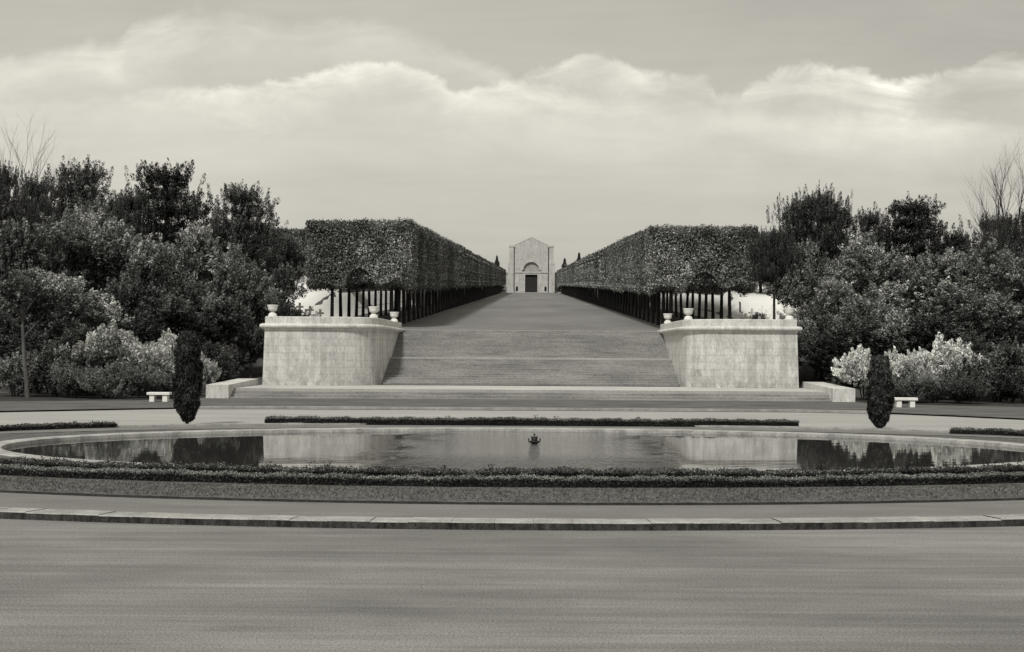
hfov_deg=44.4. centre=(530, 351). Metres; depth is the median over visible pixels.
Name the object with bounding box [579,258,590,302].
clipped tree
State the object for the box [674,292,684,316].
clipped tree
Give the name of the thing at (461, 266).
clipped tree
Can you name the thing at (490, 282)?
clipped tree
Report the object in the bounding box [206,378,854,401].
steps
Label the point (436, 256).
clipped tree
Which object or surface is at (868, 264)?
broadleaf tree
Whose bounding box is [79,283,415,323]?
grave field
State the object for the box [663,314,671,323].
stone urn
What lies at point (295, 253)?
broadleaf tree
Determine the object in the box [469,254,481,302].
clipped tree
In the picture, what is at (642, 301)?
clipped tree
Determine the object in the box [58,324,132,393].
broadleaf tree
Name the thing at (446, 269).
clipped tree
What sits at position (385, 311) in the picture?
clipped tree
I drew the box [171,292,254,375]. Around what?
broadleaf tree
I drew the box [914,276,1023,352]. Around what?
broadleaf tree
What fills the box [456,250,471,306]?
clipped tree
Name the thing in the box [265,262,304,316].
broadleaf tree
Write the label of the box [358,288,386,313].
clipped tree
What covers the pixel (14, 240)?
broadleaf tree
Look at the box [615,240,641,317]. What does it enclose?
clipped tree
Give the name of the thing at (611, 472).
hedge
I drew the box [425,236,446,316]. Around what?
clipped tree
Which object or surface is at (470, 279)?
clipped tree
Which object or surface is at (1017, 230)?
pine tree
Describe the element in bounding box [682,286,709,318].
clipped tree
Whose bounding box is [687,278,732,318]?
clipped tree
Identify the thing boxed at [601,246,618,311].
clipped tree
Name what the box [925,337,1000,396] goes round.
shrub
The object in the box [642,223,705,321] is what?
clipped tree
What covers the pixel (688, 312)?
stone urn
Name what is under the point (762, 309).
grave cross
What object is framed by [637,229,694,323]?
clipped tree
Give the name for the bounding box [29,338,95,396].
shrub
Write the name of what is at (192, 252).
broadleaf tree
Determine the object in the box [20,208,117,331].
broadleaf tree
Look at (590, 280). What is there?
clipped tree
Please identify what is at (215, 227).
pine tree
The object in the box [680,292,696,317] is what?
clipped tree
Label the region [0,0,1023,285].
sky
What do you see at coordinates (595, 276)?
clipped tree
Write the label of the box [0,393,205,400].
woodland floor
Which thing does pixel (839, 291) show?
broadleaf tree
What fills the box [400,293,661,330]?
avenue lawn
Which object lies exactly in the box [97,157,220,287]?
pine tree
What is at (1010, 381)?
shrub
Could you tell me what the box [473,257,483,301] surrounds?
clipped tree
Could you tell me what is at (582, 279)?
clipped tree
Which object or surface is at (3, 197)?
pine tree
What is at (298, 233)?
clipped tree
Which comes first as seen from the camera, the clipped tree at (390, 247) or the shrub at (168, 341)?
the shrub at (168, 341)
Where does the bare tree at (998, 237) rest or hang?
on the hillside
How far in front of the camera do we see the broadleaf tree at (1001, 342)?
72.12 m
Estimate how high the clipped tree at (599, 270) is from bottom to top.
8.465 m
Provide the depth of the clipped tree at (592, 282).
180.35 m
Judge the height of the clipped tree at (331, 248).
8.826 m
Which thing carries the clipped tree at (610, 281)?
on the avenue lawn at (535, 311)
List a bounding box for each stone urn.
[267,305,277,315]
[369,306,378,317]
[390,312,398,321]
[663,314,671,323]
[683,308,693,319]
[784,308,794,318]
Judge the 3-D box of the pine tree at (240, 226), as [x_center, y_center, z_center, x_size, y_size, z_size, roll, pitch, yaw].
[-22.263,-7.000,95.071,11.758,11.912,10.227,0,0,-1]
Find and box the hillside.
[0,287,1023,398]
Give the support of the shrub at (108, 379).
on the woodland floor at (33, 397)
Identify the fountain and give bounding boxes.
[528,433,540,442]
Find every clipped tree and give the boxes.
[228,230,270,265]
[268,227,307,280]
[304,218,368,316]
[320,219,368,316]
[327,282,373,316]
[343,282,378,316]
[355,217,418,319]
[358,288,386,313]
[361,285,378,316]
[366,287,374,316]
[367,223,423,321]
[379,290,382,316]
[384,290,387,314]
[387,224,428,323]
[394,290,395,311]
[399,289,400,311]
[400,226,432,321]
[406,231,440,318]
[412,229,436,319]
[421,235,442,317]
[424,241,451,313]
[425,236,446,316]
[428,236,449,314]
[431,241,459,311]
[434,244,460,310]
[435,239,454,312]
[438,242,457,311]
[446,243,463,309]
[448,247,464,308]
[450,246,466,308]
[452,250,468,307]
[455,249,469,306]
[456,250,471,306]
[458,249,472,305]
[460,253,474,305]
[462,253,475,304]
[463,254,476,304]
[465,255,477,303]
[466,255,478,303]
[468,256,480,302]
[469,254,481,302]
[470,256,481,301]
[471,260,482,301]
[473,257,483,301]
[474,260,484,300]
[475,259,485,300]
[476,259,486,300]
[478,261,488,299]
[483,262,491,297]
[571,263,581,298]
[573,260,582,299]
[574,262,583,300]
[575,263,585,300]
[577,260,586,301]
[577,260,588,301]
[578,259,589,301]
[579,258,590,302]
[580,259,597,302]
[581,257,592,303]
[582,259,594,303]
[583,256,595,303]
[584,259,597,304]
[585,254,598,304]
[587,254,600,305]
[588,256,601,305]
[589,253,603,306]
[591,253,605,307]
[592,251,607,307]
[593,250,609,308]
[595,249,611,309]
[597,250,613,309]
[600,247,615,310]
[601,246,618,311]
[603,247,621,312]
[605,246,631,313]
[608,244,627,314]
[610,242,630,315]
[613,240,633,316]
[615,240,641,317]
[619,236,640,318]
[622,235,645,319]
[625,236,649,321]
[629,232,659,322]
[632,229,666,324]
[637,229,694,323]
[641,293,642,308]
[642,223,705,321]
[666,292,667,313]
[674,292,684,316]
[680,291,703,315]
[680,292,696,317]
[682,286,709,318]
[685,290,700,318]
[686,290,710,318]
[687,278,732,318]
[690,265,740,318]
[697,224,759,318]
[752,230,769,281]
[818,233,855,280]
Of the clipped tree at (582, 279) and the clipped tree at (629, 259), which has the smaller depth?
the clipped tree at (629, 259)
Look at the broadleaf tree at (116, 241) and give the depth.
81.97 m
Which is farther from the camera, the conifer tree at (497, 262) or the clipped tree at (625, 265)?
the conifer tree at (497, 262)
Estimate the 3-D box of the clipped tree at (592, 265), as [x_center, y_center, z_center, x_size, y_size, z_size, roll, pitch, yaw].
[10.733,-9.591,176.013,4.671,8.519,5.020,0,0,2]
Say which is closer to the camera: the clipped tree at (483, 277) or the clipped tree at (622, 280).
the clipped tree at (622, 280)
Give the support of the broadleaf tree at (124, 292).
on the hillside
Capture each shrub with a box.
[0,350,42,395]
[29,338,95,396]
[46,356,102,397]
[63,331,120,395]
[74,359,136,397]
[83,319,174,393]
[120,361,172,397]
[140,328,178,390]
[198,351,221,395]
[214,360,240,381]
[298,309,309,316]
[749,312,765,318]
[827,366,856,386]
[831,344,892,399]
[884,346,923,382]
[891,376,916,401]
[892,332,957,399]
[893,372,935,402]
[916,371,953,402]
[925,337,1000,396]
[930,367,989,403]
[953,336,1023,401]
[990,358,1023,402]
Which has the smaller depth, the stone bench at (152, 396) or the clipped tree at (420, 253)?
the stone bench at (152, 396)
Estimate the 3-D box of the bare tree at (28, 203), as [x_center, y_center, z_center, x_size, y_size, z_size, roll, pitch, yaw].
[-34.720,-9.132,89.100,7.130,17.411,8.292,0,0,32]
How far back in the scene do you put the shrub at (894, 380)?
65.67 m
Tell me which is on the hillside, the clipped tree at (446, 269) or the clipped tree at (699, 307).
the clipped tree at (699, 307)
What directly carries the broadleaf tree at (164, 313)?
on the hillside
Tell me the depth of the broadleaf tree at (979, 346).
70.70 m
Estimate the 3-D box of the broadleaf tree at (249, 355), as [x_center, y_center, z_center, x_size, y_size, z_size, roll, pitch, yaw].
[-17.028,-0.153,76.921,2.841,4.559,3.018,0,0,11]
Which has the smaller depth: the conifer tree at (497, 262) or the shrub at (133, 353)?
the shrub at (133, 353)
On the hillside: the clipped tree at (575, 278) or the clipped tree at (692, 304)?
the clipped tree at (692, 304)
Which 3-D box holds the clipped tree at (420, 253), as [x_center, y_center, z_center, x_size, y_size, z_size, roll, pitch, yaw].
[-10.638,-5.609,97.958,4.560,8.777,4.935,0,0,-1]
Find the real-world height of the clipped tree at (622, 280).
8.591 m
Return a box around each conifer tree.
[495,255,504,291]
[555,258,566,291]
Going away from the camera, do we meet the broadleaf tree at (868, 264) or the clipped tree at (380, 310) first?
the broadleaf tree at (868, 264)
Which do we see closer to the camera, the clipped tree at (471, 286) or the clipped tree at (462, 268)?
the clipped tree at (462, 268)
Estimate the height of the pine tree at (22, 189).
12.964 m
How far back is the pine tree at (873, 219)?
97.54 m
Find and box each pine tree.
[0,160,40,265]
[3,164,84,292]
[34,154,141,317]
[90,186,161,284]
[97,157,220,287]
[183,217,249,297]
[185,179,311,299]
[737,222,805,318]
[766,179,871,287]
[825,207,902,286]
[860,191,973,294]
[932,231,979,319]
[956,211,1023,286]
[998,208,1023,294]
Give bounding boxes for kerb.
[0,423,1023,530]
[199,406,867,413]
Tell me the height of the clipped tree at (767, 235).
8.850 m
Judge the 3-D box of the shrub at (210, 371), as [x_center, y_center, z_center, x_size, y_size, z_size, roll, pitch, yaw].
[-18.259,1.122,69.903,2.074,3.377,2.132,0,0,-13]
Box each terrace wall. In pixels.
[259,316,404,391]
[658,319,801,387]
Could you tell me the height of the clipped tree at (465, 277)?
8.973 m
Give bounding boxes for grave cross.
[759,305,765,314]
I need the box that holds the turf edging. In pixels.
[0,427,1023,504]
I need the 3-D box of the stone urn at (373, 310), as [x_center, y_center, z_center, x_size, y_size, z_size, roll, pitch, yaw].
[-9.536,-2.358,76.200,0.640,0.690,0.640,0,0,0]
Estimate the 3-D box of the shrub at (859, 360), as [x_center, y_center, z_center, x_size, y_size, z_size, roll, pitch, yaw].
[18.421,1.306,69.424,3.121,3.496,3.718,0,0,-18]
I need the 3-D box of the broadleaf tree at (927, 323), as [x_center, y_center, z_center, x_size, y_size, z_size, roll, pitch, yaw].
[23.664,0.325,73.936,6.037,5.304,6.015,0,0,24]
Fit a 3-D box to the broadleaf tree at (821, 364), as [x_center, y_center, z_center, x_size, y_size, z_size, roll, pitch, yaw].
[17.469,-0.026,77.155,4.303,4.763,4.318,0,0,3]
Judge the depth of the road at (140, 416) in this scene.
51.73 m
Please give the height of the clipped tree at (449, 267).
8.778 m
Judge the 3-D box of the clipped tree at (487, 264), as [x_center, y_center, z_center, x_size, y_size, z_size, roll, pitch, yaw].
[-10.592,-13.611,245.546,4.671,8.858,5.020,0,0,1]
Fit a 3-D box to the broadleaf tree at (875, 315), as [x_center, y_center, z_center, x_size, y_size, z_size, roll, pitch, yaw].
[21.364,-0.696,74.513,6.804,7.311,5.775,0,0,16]
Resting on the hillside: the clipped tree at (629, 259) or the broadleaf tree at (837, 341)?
the broadleaf tree at (837, 341)
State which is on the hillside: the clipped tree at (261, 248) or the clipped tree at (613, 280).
the clipped tree at (261, 248)
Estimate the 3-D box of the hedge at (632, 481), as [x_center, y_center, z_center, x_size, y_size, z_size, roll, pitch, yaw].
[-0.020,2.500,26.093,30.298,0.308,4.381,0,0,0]
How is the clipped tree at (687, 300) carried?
on the hillside
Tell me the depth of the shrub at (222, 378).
76.19 m
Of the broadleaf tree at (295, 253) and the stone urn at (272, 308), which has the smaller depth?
the stone urn at (272, 308)
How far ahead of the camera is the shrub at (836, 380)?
76.02 m
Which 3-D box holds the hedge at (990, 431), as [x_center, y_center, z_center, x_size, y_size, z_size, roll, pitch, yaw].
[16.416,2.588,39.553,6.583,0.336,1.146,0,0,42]
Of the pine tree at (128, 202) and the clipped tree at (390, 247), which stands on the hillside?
the pine tree at (128, 202)
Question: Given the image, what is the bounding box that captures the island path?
[0,425,1023,519]
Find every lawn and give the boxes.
[0,394,1023,417]
[0,428,1023,502]
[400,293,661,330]
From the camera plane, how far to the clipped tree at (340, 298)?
97.88 m
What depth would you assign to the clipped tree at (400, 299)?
141.22 m
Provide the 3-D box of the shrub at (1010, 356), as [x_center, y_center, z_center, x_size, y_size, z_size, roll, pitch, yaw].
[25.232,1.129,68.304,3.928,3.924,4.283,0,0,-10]
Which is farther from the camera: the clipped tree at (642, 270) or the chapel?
the chapel
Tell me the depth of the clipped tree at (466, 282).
167.25 m
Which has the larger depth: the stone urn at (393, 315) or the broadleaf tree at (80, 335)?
the stone urn at (393, 315)
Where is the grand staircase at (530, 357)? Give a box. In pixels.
[381,330,679,385]
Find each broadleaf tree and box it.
[0,218,49,318]
[0,276,51,392]
[0,313,71,393]
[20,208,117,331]
[20,267,139,348]
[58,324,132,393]
[60,186,158,316]
[88,235,183,342]
[116,293,200,347]
[131,219,224,346]
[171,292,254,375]
[205,242,282,349]
[230,314,264,377]
[265,231,307,301]
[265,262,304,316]
[749,252,776,292]
[760,235,832,317]
[776,276,855,379]
[794,261,887,302]
[797,312,841,381]
[817,314,909,366]
[831,279,936,356]
[834,228,928,309]
[883,247,980,335]
[892,311,980,371]
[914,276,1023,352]
[924,231,1023,312]
[936,325,1020,398]
[975,302,1023,397]
[993,249,1023,306]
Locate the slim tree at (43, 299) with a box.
[0,263,68,397]
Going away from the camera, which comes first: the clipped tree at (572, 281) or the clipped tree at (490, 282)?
the clipped tree at (572, 281)
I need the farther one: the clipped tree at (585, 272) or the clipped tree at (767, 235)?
the clipped tree at (585, 272)
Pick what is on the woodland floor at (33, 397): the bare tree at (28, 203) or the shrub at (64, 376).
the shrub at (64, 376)
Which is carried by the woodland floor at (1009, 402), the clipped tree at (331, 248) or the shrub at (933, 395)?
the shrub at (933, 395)
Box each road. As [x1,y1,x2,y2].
[0,408,1023,430]
[0,519,1023,651]
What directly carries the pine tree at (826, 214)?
on the hillside
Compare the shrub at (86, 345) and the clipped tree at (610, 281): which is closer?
the shrub at (86, 345)
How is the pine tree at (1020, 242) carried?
on the hillside
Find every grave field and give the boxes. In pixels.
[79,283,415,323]
[650,286,970,326]
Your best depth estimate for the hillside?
80.81 m
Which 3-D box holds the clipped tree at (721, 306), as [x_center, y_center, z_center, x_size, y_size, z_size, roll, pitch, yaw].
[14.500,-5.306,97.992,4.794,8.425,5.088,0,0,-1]
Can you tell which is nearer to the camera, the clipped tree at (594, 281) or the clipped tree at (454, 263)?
the clipped tree at (454, 263)
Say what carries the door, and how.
in the chapel
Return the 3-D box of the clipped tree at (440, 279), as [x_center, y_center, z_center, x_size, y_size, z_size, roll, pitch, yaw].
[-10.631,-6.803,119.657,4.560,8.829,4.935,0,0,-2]
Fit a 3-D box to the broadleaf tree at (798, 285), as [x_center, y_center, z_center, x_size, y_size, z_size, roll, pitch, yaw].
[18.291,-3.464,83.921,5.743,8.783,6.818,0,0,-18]
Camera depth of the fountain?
36.53 m
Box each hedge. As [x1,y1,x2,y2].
[0,420,117,430]
[0,453,1023,479]
[0,463,1023,487]
[264,415,798,426]
[949,427,1023,435]
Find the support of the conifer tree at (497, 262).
on the hillside
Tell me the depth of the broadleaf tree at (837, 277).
91.51 m
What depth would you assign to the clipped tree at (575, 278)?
249.81 m
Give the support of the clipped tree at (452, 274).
on the avenue lawn at (535, 311)
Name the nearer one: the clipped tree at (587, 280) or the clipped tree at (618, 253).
the clipped tree at (618, 253)
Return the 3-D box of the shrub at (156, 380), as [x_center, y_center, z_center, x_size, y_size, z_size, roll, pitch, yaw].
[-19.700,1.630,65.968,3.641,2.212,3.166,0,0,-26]
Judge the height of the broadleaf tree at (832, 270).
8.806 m
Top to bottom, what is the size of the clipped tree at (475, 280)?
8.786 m
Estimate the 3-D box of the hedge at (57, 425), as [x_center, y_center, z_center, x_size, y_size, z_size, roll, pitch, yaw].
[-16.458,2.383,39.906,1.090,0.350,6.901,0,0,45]
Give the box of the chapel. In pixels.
[501,237,560,292]
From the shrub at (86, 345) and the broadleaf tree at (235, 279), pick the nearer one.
the shrub at (86, 345)
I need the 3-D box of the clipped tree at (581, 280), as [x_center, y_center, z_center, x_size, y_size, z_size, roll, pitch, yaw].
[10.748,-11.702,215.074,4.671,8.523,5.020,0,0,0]
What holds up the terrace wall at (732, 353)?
on the hillside
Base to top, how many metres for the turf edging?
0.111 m
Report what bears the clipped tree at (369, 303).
on the hillside
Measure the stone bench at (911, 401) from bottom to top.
0.490 m
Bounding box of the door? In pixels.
[525,275,536,291]
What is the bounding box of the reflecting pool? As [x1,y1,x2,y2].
[0,427,1023,472]
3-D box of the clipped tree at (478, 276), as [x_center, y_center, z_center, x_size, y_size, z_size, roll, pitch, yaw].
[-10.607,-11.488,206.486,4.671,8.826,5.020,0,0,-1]
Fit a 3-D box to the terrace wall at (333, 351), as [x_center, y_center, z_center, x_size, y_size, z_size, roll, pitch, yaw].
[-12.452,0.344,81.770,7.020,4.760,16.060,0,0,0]
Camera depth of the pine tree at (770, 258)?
83.33 m
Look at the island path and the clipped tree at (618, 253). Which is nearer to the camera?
the island path
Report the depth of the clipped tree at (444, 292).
149.89 m
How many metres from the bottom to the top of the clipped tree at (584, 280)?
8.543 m
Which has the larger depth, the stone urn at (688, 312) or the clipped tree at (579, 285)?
the clipped tree at (579, 285)
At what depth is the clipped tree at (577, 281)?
232.46 m
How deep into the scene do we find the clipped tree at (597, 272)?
162.96 m
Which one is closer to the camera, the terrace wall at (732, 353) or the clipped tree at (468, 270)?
the terrace wall at (732, 353)
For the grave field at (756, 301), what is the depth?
116.14 m
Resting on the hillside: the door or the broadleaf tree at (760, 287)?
the broadleaf tree at (760, 287)
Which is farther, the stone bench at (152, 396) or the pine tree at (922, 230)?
the pine tree at (922, 230)
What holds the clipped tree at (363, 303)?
on the hillside
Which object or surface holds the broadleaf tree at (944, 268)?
on the hillside
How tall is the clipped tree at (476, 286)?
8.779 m
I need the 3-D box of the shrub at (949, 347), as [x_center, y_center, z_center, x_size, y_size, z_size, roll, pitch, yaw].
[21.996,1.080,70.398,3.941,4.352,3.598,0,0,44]
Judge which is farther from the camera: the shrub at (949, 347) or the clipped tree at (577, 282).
the clipped tree at (577, 282)
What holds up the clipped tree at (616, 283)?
on the avenue lawn at (535, 311)
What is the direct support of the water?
in the reflecting pool
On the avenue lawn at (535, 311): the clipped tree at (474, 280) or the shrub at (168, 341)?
the clipped tree at (474, 280)
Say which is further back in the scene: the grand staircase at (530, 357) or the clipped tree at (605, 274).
the clipped tree at (605, 274)
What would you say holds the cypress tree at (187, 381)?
on the road at (140, 416)
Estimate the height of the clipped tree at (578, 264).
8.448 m
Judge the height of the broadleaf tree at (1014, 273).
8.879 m
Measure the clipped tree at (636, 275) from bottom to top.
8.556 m
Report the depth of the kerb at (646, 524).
19.24 m
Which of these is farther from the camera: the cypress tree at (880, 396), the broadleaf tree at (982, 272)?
the broadleaf tree at (982, 272)
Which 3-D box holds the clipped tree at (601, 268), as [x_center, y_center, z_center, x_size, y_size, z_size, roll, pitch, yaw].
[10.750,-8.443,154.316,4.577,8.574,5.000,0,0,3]
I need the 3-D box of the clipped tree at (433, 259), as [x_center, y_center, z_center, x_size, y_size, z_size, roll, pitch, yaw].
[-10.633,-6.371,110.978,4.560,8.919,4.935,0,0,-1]
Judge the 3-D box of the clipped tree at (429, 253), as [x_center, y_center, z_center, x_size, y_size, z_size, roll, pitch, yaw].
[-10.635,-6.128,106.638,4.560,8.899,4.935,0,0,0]
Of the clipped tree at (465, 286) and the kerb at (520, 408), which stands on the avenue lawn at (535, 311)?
the clipped tree at (465, 286)
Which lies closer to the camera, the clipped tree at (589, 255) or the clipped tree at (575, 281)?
the clipped tree at (589, 255)
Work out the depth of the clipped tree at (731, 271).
91.75 m
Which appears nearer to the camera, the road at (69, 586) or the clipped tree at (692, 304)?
the road at (69, 586)
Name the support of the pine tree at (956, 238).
on the hillside
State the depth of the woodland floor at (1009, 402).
66.44 m
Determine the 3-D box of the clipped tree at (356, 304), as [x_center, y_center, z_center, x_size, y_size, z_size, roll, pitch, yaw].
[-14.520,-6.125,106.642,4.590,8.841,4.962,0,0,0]
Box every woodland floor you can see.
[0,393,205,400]
[855,398,1023,406]
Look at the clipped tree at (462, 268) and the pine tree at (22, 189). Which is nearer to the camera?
the pine tree at (22, 189)
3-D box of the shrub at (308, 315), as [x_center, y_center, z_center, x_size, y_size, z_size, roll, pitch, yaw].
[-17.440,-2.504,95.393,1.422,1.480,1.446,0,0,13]
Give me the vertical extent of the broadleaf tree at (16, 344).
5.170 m
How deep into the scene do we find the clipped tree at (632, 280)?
106.50 m
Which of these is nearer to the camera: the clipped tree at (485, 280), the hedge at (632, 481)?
the hedge at (632, 481)
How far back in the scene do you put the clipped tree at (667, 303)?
136.83 m
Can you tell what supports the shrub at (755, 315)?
on the grave field at (756, 301)
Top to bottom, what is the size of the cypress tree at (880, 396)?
2.714 m
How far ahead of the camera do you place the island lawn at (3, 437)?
23.21 m
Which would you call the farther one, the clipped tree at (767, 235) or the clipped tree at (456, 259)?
the clipped tree at (456, 259)
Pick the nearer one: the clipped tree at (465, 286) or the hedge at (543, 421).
the hedge at (543, 421)
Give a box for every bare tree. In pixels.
[0,100,104,260]
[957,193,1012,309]
[960,132,1023,287]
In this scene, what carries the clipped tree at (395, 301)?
on the hillside
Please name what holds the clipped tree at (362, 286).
on the hillside
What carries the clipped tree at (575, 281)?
on the avenue lawn at (535, 311)
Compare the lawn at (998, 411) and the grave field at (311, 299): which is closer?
the lawn at (998, 411)
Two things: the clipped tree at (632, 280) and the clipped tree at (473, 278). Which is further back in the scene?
the clipped tree at (473, 278)
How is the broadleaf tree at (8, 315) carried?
on the woodland floor at (33, 397)
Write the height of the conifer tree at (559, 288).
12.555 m
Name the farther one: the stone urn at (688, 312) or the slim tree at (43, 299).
the stone urn at (688, 312)
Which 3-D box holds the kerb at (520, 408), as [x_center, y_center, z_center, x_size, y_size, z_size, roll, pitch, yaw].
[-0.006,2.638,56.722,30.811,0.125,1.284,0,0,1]
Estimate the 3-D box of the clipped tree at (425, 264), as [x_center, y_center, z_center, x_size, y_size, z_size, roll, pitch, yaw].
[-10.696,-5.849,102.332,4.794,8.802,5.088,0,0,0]
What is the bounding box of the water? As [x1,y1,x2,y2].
[4,431,1023,471]
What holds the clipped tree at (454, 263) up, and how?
on the avenue lawn at (535, 311)
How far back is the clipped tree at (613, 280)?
132.53 m
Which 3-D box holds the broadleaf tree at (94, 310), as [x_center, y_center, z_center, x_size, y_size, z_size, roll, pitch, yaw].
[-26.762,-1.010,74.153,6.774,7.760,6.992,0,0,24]
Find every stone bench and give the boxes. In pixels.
[147,392,171,401]
[894,397,917,406]
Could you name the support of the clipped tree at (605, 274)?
on the avenue lawn at (535, 311)
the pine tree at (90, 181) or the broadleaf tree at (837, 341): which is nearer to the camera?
the broadleaf tree at (837, 341)
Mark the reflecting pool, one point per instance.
(7, 443)
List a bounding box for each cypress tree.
[172,330,203,423]
[866,354,894,427]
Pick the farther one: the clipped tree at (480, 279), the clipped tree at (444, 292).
the clipped tree at (480, 279)
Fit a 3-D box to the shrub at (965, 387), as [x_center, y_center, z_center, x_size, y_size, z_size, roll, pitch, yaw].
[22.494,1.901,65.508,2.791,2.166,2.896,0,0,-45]
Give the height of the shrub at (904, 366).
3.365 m
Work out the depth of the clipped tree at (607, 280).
141.21 m
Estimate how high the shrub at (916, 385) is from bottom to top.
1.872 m
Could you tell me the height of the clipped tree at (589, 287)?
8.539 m
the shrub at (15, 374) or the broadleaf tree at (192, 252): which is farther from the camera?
the broadleaf tree at (192, 252)
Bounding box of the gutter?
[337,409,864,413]
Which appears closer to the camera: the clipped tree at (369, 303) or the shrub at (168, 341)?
the shrub at (168, 341)

